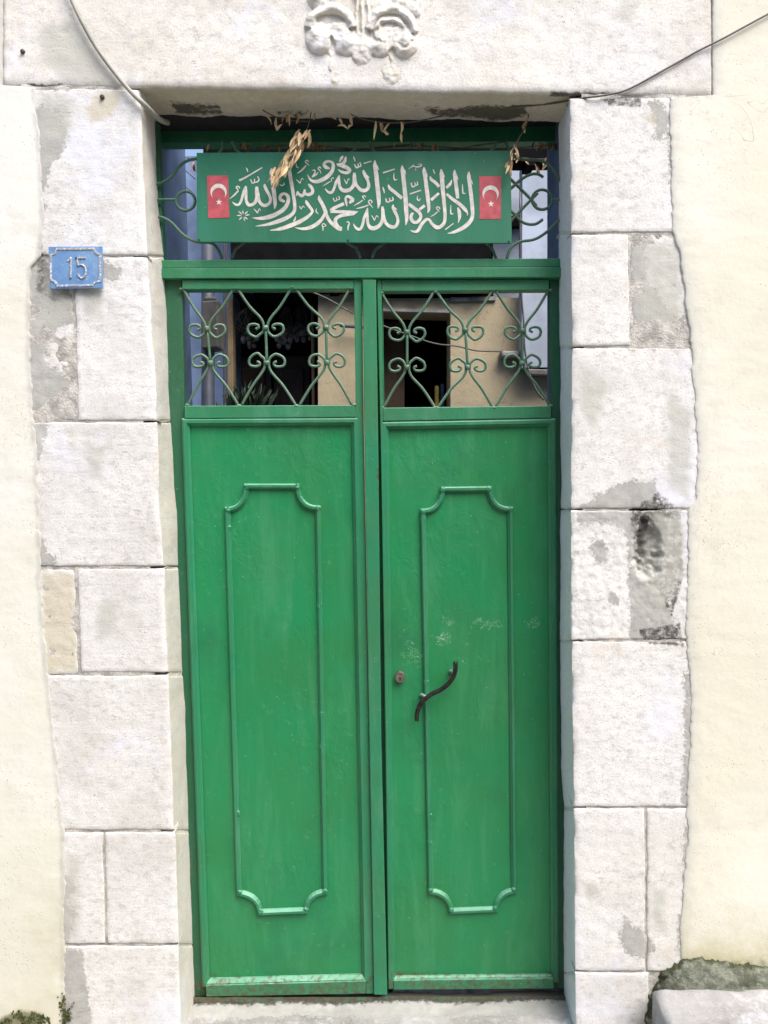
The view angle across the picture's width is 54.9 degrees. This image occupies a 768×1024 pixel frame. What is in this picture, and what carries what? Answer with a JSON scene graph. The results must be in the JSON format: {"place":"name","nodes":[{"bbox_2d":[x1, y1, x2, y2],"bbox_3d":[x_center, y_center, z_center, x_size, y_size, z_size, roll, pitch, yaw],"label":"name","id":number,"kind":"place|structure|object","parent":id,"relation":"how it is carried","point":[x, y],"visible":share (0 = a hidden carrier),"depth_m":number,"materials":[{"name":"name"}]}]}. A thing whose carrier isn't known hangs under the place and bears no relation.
{"place":"outdoors","nodes":[
{"label":"outdoors","id":0,"kind":"place"},
{"bbox_2d":[185,149,202,155],"label":"sky","id":1,"kind":"structure","parent":0,"point":[188,152],"materials":[{"name":"blue"}]},
{"bbox_2d":[223,243,226,405],"bbox_3d":[-0.764,-0.122,3.548,0.090,2.762,0.008,-1,3,0],"label":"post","id":2,"kind":"object","parent":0,"point":[224,251],"depth_m":3.50,"materials":[{"name":"blue paint"}]},
{"bbox_2d":[203,148,546,174],"bbox_3d":[0.329,-1.474,3.011,2.111,0.196,0.115,-1,3,0],"label":"awning","id":3,"kind":"object","parent":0,"point":[524,167],"visible":0.05,"depth_m":2.97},
{"bbox_2d":[185,153,546,191],"bbox_3d":[-0.087,-1.308,2.821,1.594,0.230,0.294,-1,3,0],"label":"dried branch","id":4,"kind":"object","parent":3,"relation":"attached to","point":[537,167],"visible":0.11,"depth_m":2.90,"materials":[{"name":"brown plant"}]},
{"bbox_2d":[230,985,557,996],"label":"yard ground","id":5,"kind":"structure","parent":0,"point":[463,991],"depth_m":2.41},
{"bbox_2d":[201,244,214,405],"bbox_3d":[-0.821,-0.118,3.448,0.133,2.686,0.058,-1,3,0],"label":"drain pipe","id":6,"kind":"object","parent":5,"relation":"on","point":[208,380],"depth_m":3.39,"materials":[{"name":"grey plastic"}]},
{"bbox_2d":[201,297,223,351],"bbox_3d":[-0.780,-0.853,3.365,0.083,0.235,0.120,-1,3,0],"label":"meter box","id":7,"kind":"object","parent":6,"relation":"attached to","point":[210,306],"visible":0.91,"depth_m":3.31,"materials":[{"name":"grey metal"}]},
{"bbox_2d":[185,156,241,405],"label":"yard side wall","id":8,"kind":"structure","parent":5,"relation":"on","point":[194,251],"depth_m":4.29,"materials":[{"name":"blue paint"}]},
{"bbox_2d":[227,298,235,395],"bbox_3d":[-0.851,-0.044,4.139,0.084,2.255,0.070,-1,3,0],"label":"wooden post","id":9,"kind":"object","parent":5,"relation":"on","point":[231,343],"visible":0.35,"depth_m":4.06,"materials":[{"name":"beige wood"}]},
{"bbox_2d":[215,380,278,405],"bbox_3d":[-0.650,0.428,3.581,0.371,2.140,0.360,-1,3,0],"label":"potted plant","id":10,"kind":"object","parent":5,"relation":"on","point":[258,399],"visible":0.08,"depth_m":3.49,"materials":[{"name":"green plant"}]},
{"bbox_2d":[311,305,314,404],"bbox_3d":[-0.403,-0.413,4.233,0.034,1.569,0.018,-1,3,0],"label":"door frame","id":11,"kind":"object","parent":5,"relation":"on","point":[312,359],"visible":0.35,"depth_m":4.20,"materials":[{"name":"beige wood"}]},
{"bbox_2d":[0,0,767,1023],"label":"house wall","id":12,"kind":"structure","parent":5,"relation":"on","point":[718,144],"depth_m":2.06,"materials":[{"name":"beige paint"}]},
{"bbox_2d":[0,992,73,1023],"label":"moss","id":13,"kind":"object","parent":12,"relation":"attached to","point":[65,1019],"visible":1,"depth_m":2.13,"materials":[{"name":"green plant"}]},
{"bbox_2d":[21,84,195,1023],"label":"stone jamb","id":14,"kind":"object","parent":12,"relation":"attached to","point":[108,527],"visible":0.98,"depth_m":2.07,"materials":[{"name":"stone"}]},
{"bbox_2d":[48,246,102,288],"bbox_3d":[-0.833,-0.661,1.999,0.145,0.112,0.009,-1,3,0],"label":"house number plate","id":15,"kind":"object","parent":14,"relation":"attached to","point":[75,267],"visible":1,"depth_m":2.00,"materials":[{"name":"blue metal"}]},
{"bbox_2d":[3,0,711,121],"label":"stone lintel","id":16,"kind":"structure","parent":12,"relation":"attached to","point":[483,60],"depth_m":1.98,"materials":[{"name":"stone"}]},
{"bbox_2d":[70,0,169,125],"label":"cable","id":17,"kind":"object","parent":16,"relation":"attached to","point":[147,107],"visible":1,"depth_m":1.97,"materials":[{"name":"white plastic"}]},
{"bbox_2d":[262,110,315,130],"bbox_3d":[-0.270,-1.108,2.084,0.154,0.075,0.051,-1,3,0],"label":"dried branch","id":18,"kind":"object","parent":16,"relation":"hanging from","point":[287,119],"visible":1,"depth_m":2.09,"materials":[{"name":"brown plant"}]},
{"bbox_2d":[267,112,311,188],"bbox_3d":[-0.265,-1.016,2.067,0.131,0.229,0.061,-1,3,-7],"label":"dried branch","id":19,"kind":"object","parent":16,"relation":"hanging from","point":[282,170],"visible":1,"depth_m":2.06,"materials":[{"name":"brown plant"}]},
{"bbox_2d":[331,114,441,141],"bbox_3d":[0.008,-1.087,2.087,0.318,0.098,0.055,-1,3,-2],"label":"dried branch","id":20,"kind":"object","parent":16,"relation":"hanging from","point":[375,126],"visible":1,"depth_m":2.08,"materials":[{"name":"brown plant"}]},
{"bbox_2d":[505,115,528,176],"bbox_3d":[0.381,-1.039,2.085,0.085,0.183,0.025,-2,4,-25],"label":"dried branch","id":21,"kind":"object","parent":16,"relation":"hanging from","point":[509,164],"visible":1,"depth_m":2.08,"materials":[{"name":"brown plant"}]},
{"bbox_2d":[497,13,767,108],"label":"wire","id":22,"kind":"object","parent":16,"relation":"attached to","point":[693,53],"visible":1,"depth_m":1.98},
{"bbox_2d":[155,122,564,1002],"bbox_3d":[-0.058,0.181,2.306,1.282,2.776,0.197,-1,3,0],"label":"door frame","id":23,"kind":"object","parent":12,"relation":"attached to","point":[359,268],"visible":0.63,"depth_m":2.17,"materials":[{"name":"green metal"}]},
{"bbox_2d":[164,279,392,995],"bbox_3d":[-0.312,0.420,2.256,0.651,2.230,0.070,-1,3,0],"label":"door leaf","id":24,"kind":"object","parent":23,"relation":"attached to","point":[281,595],"visible":1,"depth_m":2.25,"materials":[{"name":"green metal"}]},
{"bbox_2d":[197,151,511,243],"bbox_3d":[-0.086,-0.900,2.121,0.905,0.266,0.011,-1,3,0],"label":"sign board","id":25,"kind":"object","parent":23,"relation":"attached to","point":[436,197],"visible":1,"depth_m":2.12,"materials":[{"name":"green paint"}]},
{"bbox_2d":[377,280,563,989],"bbox_3d":[0.278,0.405,2.242,0.568,2.188,0.070,-1,3,0],"label":"door leaf","id":26,"kind":"object","parent":23,"relation":"attached to","point":[471,515],"visible":1,"depth_m":2.26,"materials":[{"name":"green metal"}]},
{"bbox_2d":[206,142,556,152],"bbox_3d":[-0.007,-1.096,2.224,1.067,0.057,0.061,-1,3,0],"label":"dried branch","id":27,"kind":"object","parent":12,"relation":"attached to","point":[394,145],"visible":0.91,"depth_m":2.23,"materials":[{"name":"brown plant"}]},
{"bbox_2d":[556,93,697,1023],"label":"stone jamb","id":28,"kind":"object","parent":12,"relation":"attached to","point":[628,446],"visible":0.95,"depth_m":2.07,"materials":[{"name":"stone"}]},
{"bbox_2d":[314,215,518,406],"bbox_3d":[0.289,-0.157,4.859,1.360,3.129,1.100,-1,3,0],"label":"back room","id":29,"kind":"object","parent":5,"relation":"on","point":[434,373],"depth_m":5.30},
{"bbox_2d":[240,303,311,404],"bbox_3d":[-0.683,-0.304,4.630,0.701,2.253,0.140,-1,3,0],"label":"yard recess","id":30,"kind":"object","parent":29,"relation":"attached to","point":[294,374],"visible":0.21,"depth_m":4.56,"materials":[{"name":"brown wood"}]},
{"bbox_2d":[241,356,271,401],"bbox_3d":[-0.818,-0.281,4.612,0.264,1.370,0.053,-1,3,0],"label":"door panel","id":31,"kind":"structure","parent":30,"relation":"in","point":[248,373],"depth_m":4.56,"materials":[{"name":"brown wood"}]},
{"bbox_2d":[274,356,309,404],"bbox_3d":[-0.575,-0.281,4.612,0.252,1.370,0.053,-1,3,0],"label":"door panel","id":32,"kind":"structure","parent":30,"relation":"in","point":[295,375],"depth_m":4.56,"materials":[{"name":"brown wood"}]},
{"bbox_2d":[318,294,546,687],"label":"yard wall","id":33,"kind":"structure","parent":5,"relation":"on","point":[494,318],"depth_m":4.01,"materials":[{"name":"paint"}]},
{"bbox_2d":[340,324,354,327],"bbox_3d":[-0.162,-0.993,3.948,0.155,0.036,0.022,-1,3,0],"label":"pipe","id":34,"kind":"object","parent":33,"relation":"attached to","point":[349,326],"visible":0.41,"depth_m":3.94,"materials":[{"name":"grey metal"}]},
{"bbox_2d":[230,243,490,335],"bbox_3d":[-0.126,-1.688,5.109,1.377,0.912,2.500,-1,3,0],"label":"storey","id":35,"kind":"object","parent":33,"relation":"on","point":[264,306],"visible":0.13,"depth_m":3.91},
{"bbox_2d":[235,307,260,348],"bbox_3d":[-0.780,-1.058,4.242,0.188,0.235,0.104,-1,3,0],"label":"garlic bunch","id":36,"kind":"object","parent":35,"relation":"hanging from","point":[247,319],"visible":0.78,"depth_m":4.23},
{"bbox_2d":[273,307,299,349],"bbox_3d":[-0.559,-1.053,4.247,0.162,0.245,0.104,-1,3,0],"label":"garlic bunch","id":37,"kind":"object","parent":35,"relation":"hanging from","point":[287,337],"visible":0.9,"depth_m":4.23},
{"bbox_2d":[288,304,317,342],"bbox_3d":[-0.461,-1.088,4.242,0.201,0.233,0.105,-1,3,0],"label":"garlic bunch","id":38,"kind":"object","parent":35,"relation":"hanging from","point":[302,333],"visible":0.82,"depth_m":4.23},
{"bbox_2d":[313,293,352,313],"bbox_3d":[-0.286,-1.097,3.852,0.254,0.135,0.008,-1,3,0],"label":"cable","id":39,"kind":"object","parent":35,"relation":"attached to","point":[333,302],"visible":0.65,"depth_m":3.85,"materials":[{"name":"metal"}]},
{"bbox_2d":[383,322,403,407],"bbox_3d":[-0.016,-0.363,4.327,0.289,1.482,0.058,-1,3,0],"label":"door","id":40,"kind":"structure","parent":33,"relation":"attached to","point":[393,349],"depth_m":4.28,"materials":[{"name":"brown wood"}]},
{"bbox_2d":[362,314,501,351],"bbox_3d":[0.245,-0.950,3.901,0.760,0.221,0.008,-1,3,0],"label":"cable","id":41,"kind":"object","parent":33,"relation":"attached to","point":[445,344],"visible":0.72,"depth_m":3.90,"materials":[{"name":"metal"}]},
{"bbox_2d":[491,170,546,376],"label":"neighbour wall","id":42,"kind":"structure","parent":5,"relation":"on","point":[530,213],"depth_m":3.89,"materials":[{"name":"white paint"}]},
{"bbox_2d":[499,351,520,358],"bbox_3d":[0.771,-0.846,3.971,0.298,0.034,0.068,-1,3,0],"label":"stone ledge","id":43,"kind":"object","parent":42,"relation":"attached to","point":[502,354],"visible":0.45,"depth_m":3.94,"materials":[{"name":"grey stone"}]},
{"bbox_2d":[519,192,543,400],"bbox_3d":[0.772,-1.119,3.851,0.130,1.072,0.010,-1,3,0],"label":"cable","id":44,"kind":"object","parent":42,"relation":"attached to","point":[538,393],"visible":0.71,"depth_m":3.85,"materials":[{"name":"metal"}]},
{"label":"street","id":45,"kind":"structure","parent":0,"visible":0},
{"bbox_2d":[187,990,572,1023],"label":"threshold stone","id":46,"kind":"object","parent":45,"relation":"on","point":[519,1011],"visible":0.78,"depth_m":2.25,"materials":[{"name":"stone"}]},
{"bbox_2d":[644,956,767,1023],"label":"cement fillet","id":47,"kind":"object","parent":45,"relation":"on","point":[699,973],"visible":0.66,"depth_m":2.10,"materials":[{"name":"grey concrete"}]},
{"bbox_2d":[652,989,767,1023],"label":"step stone","id":48,"kind":"object","parent":45,"relation":"on","point":[700,1006],"visible":1,"depth_m":2.01,"materials":[{"name":"stone"}]},
{"bbox_3d":[0.224,0.438,4.209,0.440,2.021,0.190,-1,3,0],"label":"shelf stand","id":49,"kind":"object","parent":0,"visible":0},
{"bbox_2d":[435,386,438,405],"bbox_3d":[0.301,-0.486,4.179,0.025,0.450,0.025,-1,3,0],"label":"tube","id":50,"kind":"object","parent":49,"relation":"on","point":[436,395],"visible":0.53,"depth_m":4.16,"materials":[{"name":"plastic"}]},
{"bbox_2d":[440,384,443,406],"bbox_3d":[0.331,-0.497,4.178,0.021,0.450,0.021,-1,3,0],"label":"tube","id":51,"kind":"object","parent":49,"relation":"on","point":[441,391],"visible":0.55,"depth_m":4.16,"materials":[{"name":"blue plastic"}]}
]}

